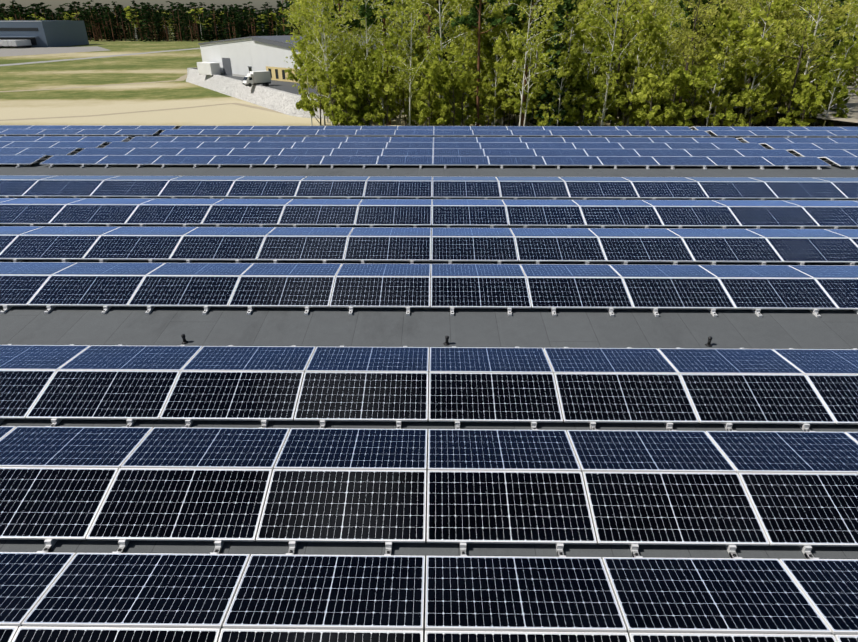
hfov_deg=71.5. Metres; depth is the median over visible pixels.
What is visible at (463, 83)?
bush
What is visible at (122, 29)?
spruce
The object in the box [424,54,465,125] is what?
bush
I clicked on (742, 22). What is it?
tree
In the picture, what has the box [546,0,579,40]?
pine
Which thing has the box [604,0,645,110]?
birch
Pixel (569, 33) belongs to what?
birch
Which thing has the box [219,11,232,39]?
spruce
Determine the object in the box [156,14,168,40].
pine
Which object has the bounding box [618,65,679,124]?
bush
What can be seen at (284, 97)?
embankment
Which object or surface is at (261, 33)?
spruce
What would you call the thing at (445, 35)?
birch
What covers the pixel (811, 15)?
birch
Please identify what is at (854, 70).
tree
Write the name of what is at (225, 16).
pine
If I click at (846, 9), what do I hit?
birch
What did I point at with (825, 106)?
bush
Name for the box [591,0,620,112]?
spruce
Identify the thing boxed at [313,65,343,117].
bush
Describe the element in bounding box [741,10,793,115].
tree
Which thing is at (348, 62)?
bush
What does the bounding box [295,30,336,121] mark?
tree
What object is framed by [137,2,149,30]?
pine
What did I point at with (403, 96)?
bush
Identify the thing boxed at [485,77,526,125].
bush
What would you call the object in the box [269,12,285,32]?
birch
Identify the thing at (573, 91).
bush
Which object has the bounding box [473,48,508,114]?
tree
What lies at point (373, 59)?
bush
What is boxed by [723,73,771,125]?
bush
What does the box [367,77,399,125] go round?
bush
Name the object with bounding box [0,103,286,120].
gravel path
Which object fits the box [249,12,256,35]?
pine
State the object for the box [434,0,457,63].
spruce
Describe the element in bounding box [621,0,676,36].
birch
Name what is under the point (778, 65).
bush
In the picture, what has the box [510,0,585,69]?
birch
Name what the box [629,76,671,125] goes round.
bush
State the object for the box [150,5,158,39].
pine
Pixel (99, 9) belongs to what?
pine
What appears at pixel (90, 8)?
pine
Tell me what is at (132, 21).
birch
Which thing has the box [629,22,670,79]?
tree
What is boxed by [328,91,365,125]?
bush
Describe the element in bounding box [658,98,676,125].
bush
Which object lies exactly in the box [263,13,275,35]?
spruce
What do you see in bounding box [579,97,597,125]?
bush
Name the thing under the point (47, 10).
pine
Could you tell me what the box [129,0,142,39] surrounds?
pine
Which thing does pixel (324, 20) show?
birch
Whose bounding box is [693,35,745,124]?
tree
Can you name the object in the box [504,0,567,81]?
birch
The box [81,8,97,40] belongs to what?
spruce
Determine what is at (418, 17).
birch
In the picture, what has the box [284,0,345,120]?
birch
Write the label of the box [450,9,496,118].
tree
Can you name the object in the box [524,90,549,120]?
bush
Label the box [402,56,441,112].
bush
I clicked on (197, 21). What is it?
birch
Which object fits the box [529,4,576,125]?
spruce
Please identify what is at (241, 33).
spruce
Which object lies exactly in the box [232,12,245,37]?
spruce
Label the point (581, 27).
tree
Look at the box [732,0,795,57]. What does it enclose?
birch
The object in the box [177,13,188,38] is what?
spruce
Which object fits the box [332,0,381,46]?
birch
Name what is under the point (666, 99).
bush
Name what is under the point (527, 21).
birch
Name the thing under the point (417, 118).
bush
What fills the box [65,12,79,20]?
birch
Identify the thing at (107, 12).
pine
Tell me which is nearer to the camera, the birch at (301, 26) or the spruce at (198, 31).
the birch at (301, 26)
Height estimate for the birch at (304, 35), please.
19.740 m
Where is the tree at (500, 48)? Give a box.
[480,35,514,125]
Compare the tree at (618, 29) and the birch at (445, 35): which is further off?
the birch at (445, 35)
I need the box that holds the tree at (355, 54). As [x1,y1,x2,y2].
[345,43,364,64]
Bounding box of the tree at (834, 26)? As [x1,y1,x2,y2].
[788,0,850,126]
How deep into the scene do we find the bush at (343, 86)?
85.73 m
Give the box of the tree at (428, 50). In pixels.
[403,33,441,124]
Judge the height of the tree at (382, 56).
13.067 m
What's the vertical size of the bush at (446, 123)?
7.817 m
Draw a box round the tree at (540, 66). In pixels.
[526,47,549,90]
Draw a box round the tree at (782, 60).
[778,30,830,76]
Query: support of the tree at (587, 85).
on the ground at (172, 66)
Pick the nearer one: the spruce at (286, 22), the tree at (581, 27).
the tree at (581, 27)
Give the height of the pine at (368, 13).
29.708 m
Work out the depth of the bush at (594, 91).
84.11 m
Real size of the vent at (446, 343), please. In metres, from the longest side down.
0.172 x 0.136 x 0.132 m
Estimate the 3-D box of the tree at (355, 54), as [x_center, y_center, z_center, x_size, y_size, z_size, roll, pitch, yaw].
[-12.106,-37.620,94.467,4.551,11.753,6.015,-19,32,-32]
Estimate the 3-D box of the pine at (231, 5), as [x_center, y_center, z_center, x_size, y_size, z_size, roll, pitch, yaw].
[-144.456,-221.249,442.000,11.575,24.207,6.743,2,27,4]
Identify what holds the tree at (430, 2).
on the ground at (172, 66)
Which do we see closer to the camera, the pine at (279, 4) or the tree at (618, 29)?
the tree at (618, 29)
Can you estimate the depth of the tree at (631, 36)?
93.54 m
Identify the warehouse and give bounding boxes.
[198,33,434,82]
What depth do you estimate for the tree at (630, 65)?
88.39 m
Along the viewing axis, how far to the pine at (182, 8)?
431.48 m
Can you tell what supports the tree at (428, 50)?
on the ground at (172, 66)
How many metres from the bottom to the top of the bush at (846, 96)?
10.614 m
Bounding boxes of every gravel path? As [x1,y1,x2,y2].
[0,74,186,91]
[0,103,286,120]
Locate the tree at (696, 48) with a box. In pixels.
[671,20,726,102]
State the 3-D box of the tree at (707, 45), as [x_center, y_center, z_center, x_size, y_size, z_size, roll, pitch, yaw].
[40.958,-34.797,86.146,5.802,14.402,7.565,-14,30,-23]
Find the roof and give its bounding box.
[0,128,857,641]
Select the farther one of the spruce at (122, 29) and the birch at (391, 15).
the spruce at (122, 29)
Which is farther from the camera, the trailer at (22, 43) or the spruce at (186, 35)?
the spruce at (186, 35)
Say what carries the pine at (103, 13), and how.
on the ground at (172, 66)
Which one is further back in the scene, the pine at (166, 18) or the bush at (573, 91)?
the pine at (166, 18)
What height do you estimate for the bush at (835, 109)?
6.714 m
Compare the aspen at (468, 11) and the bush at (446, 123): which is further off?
the aspen at (468, 11)
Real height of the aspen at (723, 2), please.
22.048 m
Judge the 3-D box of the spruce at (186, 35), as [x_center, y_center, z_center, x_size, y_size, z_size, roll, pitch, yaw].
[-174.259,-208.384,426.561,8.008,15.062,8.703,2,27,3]
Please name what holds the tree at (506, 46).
on the ground at (172, 66)
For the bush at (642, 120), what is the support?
on the ground at (172, 66)
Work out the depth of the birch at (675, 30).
98.49 m
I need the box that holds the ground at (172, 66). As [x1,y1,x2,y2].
[0,20,857,126]
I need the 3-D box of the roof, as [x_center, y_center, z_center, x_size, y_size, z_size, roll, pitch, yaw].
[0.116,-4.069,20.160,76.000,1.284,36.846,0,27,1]
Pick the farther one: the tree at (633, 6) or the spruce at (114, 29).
the spruce at (114, 29)
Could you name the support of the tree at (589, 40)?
on the ground at (172, 66)
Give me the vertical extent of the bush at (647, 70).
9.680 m
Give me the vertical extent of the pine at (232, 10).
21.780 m
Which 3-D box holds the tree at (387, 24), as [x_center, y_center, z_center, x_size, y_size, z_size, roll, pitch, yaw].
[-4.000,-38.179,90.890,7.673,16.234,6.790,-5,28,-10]
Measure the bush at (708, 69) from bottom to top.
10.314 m
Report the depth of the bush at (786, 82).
82.13 m
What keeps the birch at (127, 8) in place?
on the ground at (172, 66)
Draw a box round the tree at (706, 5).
[678,4,731,89]
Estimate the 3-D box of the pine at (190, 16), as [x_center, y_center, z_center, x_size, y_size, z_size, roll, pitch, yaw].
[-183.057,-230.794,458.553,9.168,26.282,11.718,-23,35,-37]
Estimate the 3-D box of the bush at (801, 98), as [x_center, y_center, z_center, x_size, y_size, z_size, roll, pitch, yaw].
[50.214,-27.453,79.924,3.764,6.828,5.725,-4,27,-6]
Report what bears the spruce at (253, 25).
on the ground at (172, 66)
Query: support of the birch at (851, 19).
on the ground at (172, 66)
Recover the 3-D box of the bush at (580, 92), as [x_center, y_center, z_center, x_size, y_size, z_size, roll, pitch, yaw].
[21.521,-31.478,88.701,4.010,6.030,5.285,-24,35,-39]
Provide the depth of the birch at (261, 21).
424.26 m
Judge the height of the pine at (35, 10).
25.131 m
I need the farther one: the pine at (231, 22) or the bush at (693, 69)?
the pine at (231, 22)
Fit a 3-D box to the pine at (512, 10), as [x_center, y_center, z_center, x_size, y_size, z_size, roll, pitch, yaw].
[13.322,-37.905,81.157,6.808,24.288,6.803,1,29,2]
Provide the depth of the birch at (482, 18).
109.87 m
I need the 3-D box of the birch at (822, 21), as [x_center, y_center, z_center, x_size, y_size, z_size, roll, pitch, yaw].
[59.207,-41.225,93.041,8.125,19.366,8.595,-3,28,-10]
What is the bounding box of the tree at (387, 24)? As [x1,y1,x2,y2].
[385,14,424,122]
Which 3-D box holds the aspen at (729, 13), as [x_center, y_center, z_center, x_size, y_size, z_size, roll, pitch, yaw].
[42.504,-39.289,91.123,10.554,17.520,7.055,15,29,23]
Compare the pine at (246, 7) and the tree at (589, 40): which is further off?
the pine at (246, 7)
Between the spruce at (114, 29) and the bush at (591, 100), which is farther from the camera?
the spruce at (114, 29)
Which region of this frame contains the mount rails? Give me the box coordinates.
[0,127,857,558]
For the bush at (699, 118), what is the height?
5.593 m
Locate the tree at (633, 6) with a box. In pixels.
[620,1,678,84]
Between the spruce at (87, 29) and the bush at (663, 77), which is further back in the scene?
the spruce at (87, 29)
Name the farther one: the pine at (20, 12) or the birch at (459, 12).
the pine at (20, 12)
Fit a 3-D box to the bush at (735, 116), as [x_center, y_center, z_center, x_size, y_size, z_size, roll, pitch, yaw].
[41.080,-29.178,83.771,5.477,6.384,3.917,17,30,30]
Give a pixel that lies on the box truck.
(251, 78)
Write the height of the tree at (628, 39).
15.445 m
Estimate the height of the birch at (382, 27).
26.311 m
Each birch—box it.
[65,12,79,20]
[124,6,141,39]
[125,13,141,37]
[160,19,177,37]
[188,8,210,39]
[254,14,268,31]
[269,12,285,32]
[278,0,346,124]
[283,0,352,124]
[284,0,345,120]
[288,7,322,49]
[296,0,351,125]
[312,0,370,65]
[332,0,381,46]
[341,0,394,124]
[356,0,409,70]
[364,13,415,68]
[370,0,429,115]
[375,0,439,125]
[376,0,427,114]
[403,0,485,125]
[424,1,439,42]
[431,0,471,47]
[434,0,476,89]
[444,0,533,125]
[451,3,500,52]
[483,0,573,124]
[486,0,530,115]
[498,0,571,125]
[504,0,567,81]
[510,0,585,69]
[564,9,586,51]
[566,0,611,123]
[572,0,625,111]
[573,0,648,125]
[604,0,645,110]
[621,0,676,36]
[629,0,680,67]
[637,0,693,125]
[652,0,686,53]
[653,0,694,68]
[659,0,698,70]
[668,2,735,59]
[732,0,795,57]
[748,0,857,126]
[759,0,804,123]
[784,0,832,57]
[785,0,856,72]
[810,1,857,126]
[818,0,857,58]
[843,0,857,52]
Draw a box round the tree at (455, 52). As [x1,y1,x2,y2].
[450,32,483,125]
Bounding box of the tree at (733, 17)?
[715,0,792,121]
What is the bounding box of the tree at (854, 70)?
[849,57,857,84]
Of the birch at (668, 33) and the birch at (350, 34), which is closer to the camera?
the birch at (668, 33)
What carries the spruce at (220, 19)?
on the ground at (172, 66)
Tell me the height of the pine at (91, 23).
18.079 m
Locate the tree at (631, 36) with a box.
[610,20,646,84]
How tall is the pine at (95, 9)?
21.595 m
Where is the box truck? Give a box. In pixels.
[242,71,270,86]
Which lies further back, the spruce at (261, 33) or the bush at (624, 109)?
the spruce at (261, 33)
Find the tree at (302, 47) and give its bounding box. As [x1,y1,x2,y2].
[285,30,326,125]
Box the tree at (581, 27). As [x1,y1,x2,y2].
[529,0,611,123]
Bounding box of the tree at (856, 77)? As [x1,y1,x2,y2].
[846,37,857,86]
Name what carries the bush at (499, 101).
on the ground at (172, 66)
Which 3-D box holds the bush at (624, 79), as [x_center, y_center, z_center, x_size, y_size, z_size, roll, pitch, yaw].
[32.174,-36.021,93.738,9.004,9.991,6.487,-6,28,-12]
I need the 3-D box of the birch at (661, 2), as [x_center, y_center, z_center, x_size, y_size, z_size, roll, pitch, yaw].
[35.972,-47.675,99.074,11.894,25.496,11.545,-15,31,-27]
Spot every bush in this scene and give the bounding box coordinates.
[295,52,332,125]
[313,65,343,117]
[315,62,359,125]
[316,51,362,109]
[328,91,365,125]
[332,85,356,125]
[334,80,346,125]
[335,67,369,125]
[338,58,351,71]
[339,58,382,125]
[343,68,387,111]
[350,55,375,101]
[363,71,400,125]
[364,60,399,119]
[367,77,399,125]
[390,71,423,125]
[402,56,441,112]
[402,88,440,125]
[407,93,430,125]
[411,92,440,121]
[413,59,450,125]
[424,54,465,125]
[430,80,458,125]
[446,69,487,125]
[449,58,501,115]
[450,83,486,124]
[468,82,501,125]
[479,103,499,125]
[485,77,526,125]
[490,68,527,125]
[502,80,527,125]
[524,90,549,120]
[526,61,545,122]
[534,102,561,125]
[558,86,575,123]
[561,75,592,118]
[562,97,598,125]
[565,70,609,125]
[575,90,591,125]
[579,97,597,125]
[597,65,660,125]
[607,63,655,117]
[609,56,636,124]
[610,96,635,125]
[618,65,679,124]
[622,59,668,115]
[623,73,673,125]
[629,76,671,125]
[637,100,662,125]
[646,73,679,125]
[649,73,693,125]
[656,68,689,125]
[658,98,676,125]
[660,65,718,125]
[667,65,733,126]
[679,57,695,101]
[689,99,708,125]
[694,60,736,115]
[705,89,743,126]
[706,93,745,126]
[708,81,749,126]
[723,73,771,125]
[723,87,770,126]
[730,104,772,126]
[732,60,746,92]
[760,82,787,126]
[764,71,802,126]
[773,57,801,126]
[779,65,825,126]
[781,88,823,126]
[782,73,833,126]
[787,70,831,126]
[790,85,839,126]
[817,95,836,126]
[821,56,854,124]
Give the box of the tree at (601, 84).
[593,63,624,125]
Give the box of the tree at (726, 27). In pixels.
[699,6,755,125]
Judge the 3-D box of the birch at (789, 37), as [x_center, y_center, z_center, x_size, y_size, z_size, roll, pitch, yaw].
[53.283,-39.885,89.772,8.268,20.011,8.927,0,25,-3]
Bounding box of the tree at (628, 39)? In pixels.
[581,19,634,124]
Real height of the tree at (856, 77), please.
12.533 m
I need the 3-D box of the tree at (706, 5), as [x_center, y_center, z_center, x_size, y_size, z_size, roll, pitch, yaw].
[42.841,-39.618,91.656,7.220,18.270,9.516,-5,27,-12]
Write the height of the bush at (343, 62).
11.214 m
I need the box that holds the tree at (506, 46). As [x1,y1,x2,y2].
[486,28,525,125]
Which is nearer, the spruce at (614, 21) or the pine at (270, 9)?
the spruce at (614, 21)
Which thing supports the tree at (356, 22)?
on the ground at (172, 66)
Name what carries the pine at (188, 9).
on the ground at (172, 66)
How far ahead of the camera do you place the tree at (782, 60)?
87.63 m
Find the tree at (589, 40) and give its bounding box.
[565,28,626,125]
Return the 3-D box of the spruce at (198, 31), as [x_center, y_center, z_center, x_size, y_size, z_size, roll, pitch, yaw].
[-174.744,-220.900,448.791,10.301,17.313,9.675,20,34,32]
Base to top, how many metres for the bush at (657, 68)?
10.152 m
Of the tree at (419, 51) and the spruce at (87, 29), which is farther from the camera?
the spruce at (87, 29)
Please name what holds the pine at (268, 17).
on the ground at (172, 66)
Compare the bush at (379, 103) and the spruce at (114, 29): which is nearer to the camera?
the bush at (379, 103)
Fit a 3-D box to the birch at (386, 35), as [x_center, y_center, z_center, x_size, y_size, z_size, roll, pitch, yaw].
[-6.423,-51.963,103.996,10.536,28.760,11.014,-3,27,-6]
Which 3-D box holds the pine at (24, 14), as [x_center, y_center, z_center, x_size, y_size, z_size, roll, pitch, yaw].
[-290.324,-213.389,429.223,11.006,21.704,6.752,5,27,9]
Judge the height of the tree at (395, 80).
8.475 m
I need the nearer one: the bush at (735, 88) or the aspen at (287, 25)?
the bush at (735, 88)
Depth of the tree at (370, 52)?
89.12 m
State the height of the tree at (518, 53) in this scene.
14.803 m
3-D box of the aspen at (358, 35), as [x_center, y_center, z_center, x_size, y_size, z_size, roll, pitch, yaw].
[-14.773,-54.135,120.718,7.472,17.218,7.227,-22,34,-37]
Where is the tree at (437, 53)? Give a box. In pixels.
[424,40,455,125]
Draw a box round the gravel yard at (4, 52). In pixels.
[0,46,109,56]
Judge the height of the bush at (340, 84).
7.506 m
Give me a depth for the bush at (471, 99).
84.57 m
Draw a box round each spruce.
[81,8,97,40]
[101,10,116,38]
[106,9,122,40]
[106,13,121,39]
[106,19,116,40]
[116,18,130,38]
[127,21,137,40]
[138,5,160,41]
[151,12,165,40]
[152,14,165,39]
[168,15,181,40]
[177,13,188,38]
[178,8,195,38]
[179,21,190,39]
[181,19,191,40]
[193,15,203,39]
[199,18,210,40]
[202,4,213,40]
[208,7,219,39]
[213,5,225,39]
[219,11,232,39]
[231,6,247,38]
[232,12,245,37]
[234,11,246,37]
[236,5,251,36]
[249,6,259,36]
[255,10,267,35]
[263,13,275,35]
[276,18,285,35]
[280,0,299,34]
[403,14,417,56]
[415,15,427,55]
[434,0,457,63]
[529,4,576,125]
[529,26,563,125]
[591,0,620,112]
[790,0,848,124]
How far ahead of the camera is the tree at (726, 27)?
80.73 m
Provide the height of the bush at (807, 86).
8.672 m
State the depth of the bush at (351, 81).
81.08 m
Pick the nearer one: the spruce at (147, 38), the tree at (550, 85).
the tree at (550, 85)
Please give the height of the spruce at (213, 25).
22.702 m
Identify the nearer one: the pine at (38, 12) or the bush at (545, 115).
the bush at (545, 115)
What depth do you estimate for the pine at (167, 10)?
431.11 m
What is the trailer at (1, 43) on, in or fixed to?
on the ground at (172, 66)
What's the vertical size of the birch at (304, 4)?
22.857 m
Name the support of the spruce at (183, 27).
on the ground at (172, 66)
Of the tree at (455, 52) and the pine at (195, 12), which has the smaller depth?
the tree at (455, 52)
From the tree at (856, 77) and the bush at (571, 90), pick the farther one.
the tree at (856, 77)
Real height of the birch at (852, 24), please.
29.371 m
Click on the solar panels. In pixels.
(484, 485)
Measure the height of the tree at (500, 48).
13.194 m
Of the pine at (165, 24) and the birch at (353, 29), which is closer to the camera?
the birch at (353, 29)
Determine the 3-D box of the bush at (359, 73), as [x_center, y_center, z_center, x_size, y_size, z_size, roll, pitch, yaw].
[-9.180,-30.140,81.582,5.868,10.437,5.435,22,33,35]
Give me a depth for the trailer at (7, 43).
325.52 m
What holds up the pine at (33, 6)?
on the ground at (172, 66)
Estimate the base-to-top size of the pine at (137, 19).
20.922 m
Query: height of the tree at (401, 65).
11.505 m
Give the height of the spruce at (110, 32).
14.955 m
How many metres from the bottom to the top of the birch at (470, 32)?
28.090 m
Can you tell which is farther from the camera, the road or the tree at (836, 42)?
the road
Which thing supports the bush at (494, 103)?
on the ground at (172, 66)
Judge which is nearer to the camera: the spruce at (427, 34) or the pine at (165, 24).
the spruce at (427, 34)
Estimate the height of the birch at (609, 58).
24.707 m
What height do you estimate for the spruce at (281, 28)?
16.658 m
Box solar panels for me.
[0,125,857,641]
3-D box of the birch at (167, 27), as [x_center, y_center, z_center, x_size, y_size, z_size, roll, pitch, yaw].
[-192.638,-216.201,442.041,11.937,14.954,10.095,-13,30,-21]
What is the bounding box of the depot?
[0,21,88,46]
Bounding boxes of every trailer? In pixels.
[0,40,14,47]
[2,40,22,47]
[11,40,31,47]
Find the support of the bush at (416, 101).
on the ground at (172, 66)
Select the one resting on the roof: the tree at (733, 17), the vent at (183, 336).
the vent at (183, 336)
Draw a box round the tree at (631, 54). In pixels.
[610,48,637,121]
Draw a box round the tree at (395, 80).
[385,73,402,125]
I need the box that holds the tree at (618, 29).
[597,18,645,125]
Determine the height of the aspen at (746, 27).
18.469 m
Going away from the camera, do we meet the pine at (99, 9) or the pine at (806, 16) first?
the pine at (806, 16)
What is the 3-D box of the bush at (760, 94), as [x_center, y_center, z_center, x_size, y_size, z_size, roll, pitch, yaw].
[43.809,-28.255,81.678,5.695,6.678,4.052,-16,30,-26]
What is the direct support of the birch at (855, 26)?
on the ground at (172, 66)
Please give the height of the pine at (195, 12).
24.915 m
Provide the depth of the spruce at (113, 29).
433.04 m
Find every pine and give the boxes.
[10,0,30,20]
[16,4,35,20]
[16,8,31,20]
[28,3,46,20]
[29,4,43,20]
[36,2,53,19]
[41,5,55,19]
[67,1,84,20]
[86,0,103,40]
[86,14,96,39]
[92,8,101,40]
[93,3,108,39]
[97,5,114,40]
[101,7,109,39]
[110,1,120,37]
[115,4,128,40]
[122,8,131,39]
[128,16,135,40]
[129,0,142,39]
[130,9,141,39]
[136,5,145,39]
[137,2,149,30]
[141,2,156,38]
[146,12,156,40]
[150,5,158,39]
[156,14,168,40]
[160,9,168,40]
[163,10,173,40]
[164,4,179,38]
[165,1,177,38]
[171,15,178,40]
[172,7,184,40]
[175,2,185,37]
[182,8,195,38]
[184,2,196,37]
[184,13,192,41]
[192,3,207,40]
[193,2,209,30]
[207,3,219,40]
[210,8,218,37]
[223,8,233,38]
[225,12,236,37]
[226,4,240,30]
[228,8,239,36]
[243,2,255,35]
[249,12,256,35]
[263,8,270,35]
[267,8,275,35]
[276,0,288,34]
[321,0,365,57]
[354,0,394,124]
[399,0,445,46]
[448,0,514,125]
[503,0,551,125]
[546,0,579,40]
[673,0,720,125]
[786,0,809,22]
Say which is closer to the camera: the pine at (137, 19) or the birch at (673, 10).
the birch at (673, 10)
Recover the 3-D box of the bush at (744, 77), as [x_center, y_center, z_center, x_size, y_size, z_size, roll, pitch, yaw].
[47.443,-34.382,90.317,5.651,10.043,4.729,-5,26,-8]
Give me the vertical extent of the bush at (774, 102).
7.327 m
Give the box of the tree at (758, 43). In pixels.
[739,3,797,116]
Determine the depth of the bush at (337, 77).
81.29 m
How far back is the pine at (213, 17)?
441.65 m
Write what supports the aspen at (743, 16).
on the ground at (172, 66)
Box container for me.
[197,62,220,75]
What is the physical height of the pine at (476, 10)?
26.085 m
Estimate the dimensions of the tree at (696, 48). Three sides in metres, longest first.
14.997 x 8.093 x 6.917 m
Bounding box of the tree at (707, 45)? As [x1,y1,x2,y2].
[695,34,742,125]
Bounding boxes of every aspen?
[282,2,320,43]
[341,8,373,47]
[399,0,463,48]
[445,0,501,40]
[516,0,563,44]
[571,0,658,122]
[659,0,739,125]
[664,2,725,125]
[675,1,745,121]
[694,0,748,53]
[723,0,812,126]
[724,0,761,49]
[737,0,769,112]
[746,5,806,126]
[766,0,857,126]
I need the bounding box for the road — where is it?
[0,48,199,65]
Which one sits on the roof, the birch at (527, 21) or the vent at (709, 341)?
the vent at (709, 341)
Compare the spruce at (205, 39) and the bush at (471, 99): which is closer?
the bush at (471, 99)
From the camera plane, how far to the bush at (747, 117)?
85.38 m
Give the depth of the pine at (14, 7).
419.26 m
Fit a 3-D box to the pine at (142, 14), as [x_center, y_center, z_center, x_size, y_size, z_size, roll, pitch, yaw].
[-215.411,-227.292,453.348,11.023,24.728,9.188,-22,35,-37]
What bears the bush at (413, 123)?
on the ground at (172, 66)
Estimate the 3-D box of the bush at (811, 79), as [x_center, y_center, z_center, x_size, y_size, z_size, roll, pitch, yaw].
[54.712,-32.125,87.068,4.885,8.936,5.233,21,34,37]
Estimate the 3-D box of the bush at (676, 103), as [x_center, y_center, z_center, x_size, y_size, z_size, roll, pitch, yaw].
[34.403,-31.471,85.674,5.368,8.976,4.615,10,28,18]
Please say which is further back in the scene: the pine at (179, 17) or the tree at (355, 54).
the pine at (179, 17)
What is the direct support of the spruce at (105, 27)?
on the ground at (172, 66)
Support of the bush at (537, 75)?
on the ground at (172, 66)
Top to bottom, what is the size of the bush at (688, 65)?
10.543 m
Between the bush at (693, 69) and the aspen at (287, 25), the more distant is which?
the aspen at (287, 25)
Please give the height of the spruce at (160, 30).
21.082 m
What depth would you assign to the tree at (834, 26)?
82.03 m
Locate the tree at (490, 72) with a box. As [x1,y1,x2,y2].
[468,0,530,125]
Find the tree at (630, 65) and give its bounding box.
[610,64,635,125]
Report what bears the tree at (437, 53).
on the ground at (172, 66)
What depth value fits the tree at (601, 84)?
79.50 m
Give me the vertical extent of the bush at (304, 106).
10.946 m
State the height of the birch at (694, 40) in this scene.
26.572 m
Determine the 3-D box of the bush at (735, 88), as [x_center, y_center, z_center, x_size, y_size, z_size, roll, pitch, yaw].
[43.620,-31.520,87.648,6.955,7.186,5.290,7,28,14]
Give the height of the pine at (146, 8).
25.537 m
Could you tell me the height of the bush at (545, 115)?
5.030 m
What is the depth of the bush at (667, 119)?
78.56 m
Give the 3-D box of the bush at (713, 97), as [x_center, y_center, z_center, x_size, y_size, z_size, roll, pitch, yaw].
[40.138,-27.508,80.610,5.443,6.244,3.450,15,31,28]
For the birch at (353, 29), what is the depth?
95.59 m
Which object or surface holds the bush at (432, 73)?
on the ground at (172, 66)
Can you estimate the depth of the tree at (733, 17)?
83.30 m
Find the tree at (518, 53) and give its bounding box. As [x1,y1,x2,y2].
[506,22,556,125]
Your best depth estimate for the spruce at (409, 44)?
107.60 m
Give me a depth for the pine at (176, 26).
423.58 m
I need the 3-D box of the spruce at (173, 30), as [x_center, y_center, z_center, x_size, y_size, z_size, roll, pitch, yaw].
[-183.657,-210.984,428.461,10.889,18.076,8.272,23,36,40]
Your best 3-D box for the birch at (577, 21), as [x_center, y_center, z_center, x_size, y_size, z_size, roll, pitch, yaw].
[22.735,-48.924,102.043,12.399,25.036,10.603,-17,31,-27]
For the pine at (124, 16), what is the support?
on the ground at (172, 66)
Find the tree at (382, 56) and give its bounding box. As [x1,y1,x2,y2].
[360,37,402,125]
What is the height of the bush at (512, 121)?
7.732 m
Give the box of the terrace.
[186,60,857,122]
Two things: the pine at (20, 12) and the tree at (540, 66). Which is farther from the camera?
the pine at (20, 12)
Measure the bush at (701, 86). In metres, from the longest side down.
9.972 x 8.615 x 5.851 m
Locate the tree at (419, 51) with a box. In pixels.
[413,25,449,62]
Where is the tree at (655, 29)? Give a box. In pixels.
[608,0,668,125]
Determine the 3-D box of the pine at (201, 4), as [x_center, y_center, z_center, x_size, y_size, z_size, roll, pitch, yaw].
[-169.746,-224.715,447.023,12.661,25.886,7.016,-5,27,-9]
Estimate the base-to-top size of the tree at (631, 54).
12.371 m
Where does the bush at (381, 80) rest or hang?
on the ground at (172, 66)
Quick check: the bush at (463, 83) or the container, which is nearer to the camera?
the bush at (463, 83)
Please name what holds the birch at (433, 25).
on the ground at (172, 66)
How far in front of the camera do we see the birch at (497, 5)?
93.55 m
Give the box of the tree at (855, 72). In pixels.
[843,39,857,85]
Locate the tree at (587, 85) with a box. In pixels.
[569,34,619,121]
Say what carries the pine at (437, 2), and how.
on the ground at (172, 66)
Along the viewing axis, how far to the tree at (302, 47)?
87.67 m
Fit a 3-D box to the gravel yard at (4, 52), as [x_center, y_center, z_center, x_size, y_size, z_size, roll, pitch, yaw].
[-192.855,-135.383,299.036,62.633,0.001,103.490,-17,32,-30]
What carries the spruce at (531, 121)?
on the ground at (172, 66)
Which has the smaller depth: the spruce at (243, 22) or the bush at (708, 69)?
the bush at (708, 69)
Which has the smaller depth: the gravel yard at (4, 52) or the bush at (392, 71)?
the bush at (392, 71)
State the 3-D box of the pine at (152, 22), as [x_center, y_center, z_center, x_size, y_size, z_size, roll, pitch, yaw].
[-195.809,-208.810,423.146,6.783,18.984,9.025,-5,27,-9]
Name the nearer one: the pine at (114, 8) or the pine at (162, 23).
the pine at (162, 23)
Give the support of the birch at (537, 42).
on the ground at (172, 66)
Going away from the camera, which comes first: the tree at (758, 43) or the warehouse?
the tree at (758, 43)
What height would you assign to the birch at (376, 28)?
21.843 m
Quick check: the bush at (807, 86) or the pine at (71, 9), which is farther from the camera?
the pine at (71, 9)
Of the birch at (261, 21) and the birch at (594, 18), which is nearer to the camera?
the birch at (594, 18)
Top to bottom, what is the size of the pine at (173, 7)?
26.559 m
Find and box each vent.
[181,334,188,343]
[443,336,449,345]
[705,336,711,346]
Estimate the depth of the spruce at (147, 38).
419.88 m
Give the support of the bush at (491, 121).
on the ground at (172, 66)
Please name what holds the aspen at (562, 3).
on the ground at (172, 66)
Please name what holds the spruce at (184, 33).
on the ground at (172, 66)
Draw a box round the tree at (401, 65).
[396,47,424,125]
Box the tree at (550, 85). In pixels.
[540,44,584,125]
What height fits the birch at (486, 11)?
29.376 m
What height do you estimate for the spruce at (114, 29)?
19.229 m
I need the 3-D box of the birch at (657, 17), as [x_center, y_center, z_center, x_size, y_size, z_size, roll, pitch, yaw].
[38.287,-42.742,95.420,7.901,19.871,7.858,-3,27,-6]
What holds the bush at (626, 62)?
on the ground at (172, 66)
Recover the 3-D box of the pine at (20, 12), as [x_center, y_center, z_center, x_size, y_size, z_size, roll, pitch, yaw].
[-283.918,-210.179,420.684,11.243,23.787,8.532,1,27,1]
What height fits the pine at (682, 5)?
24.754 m

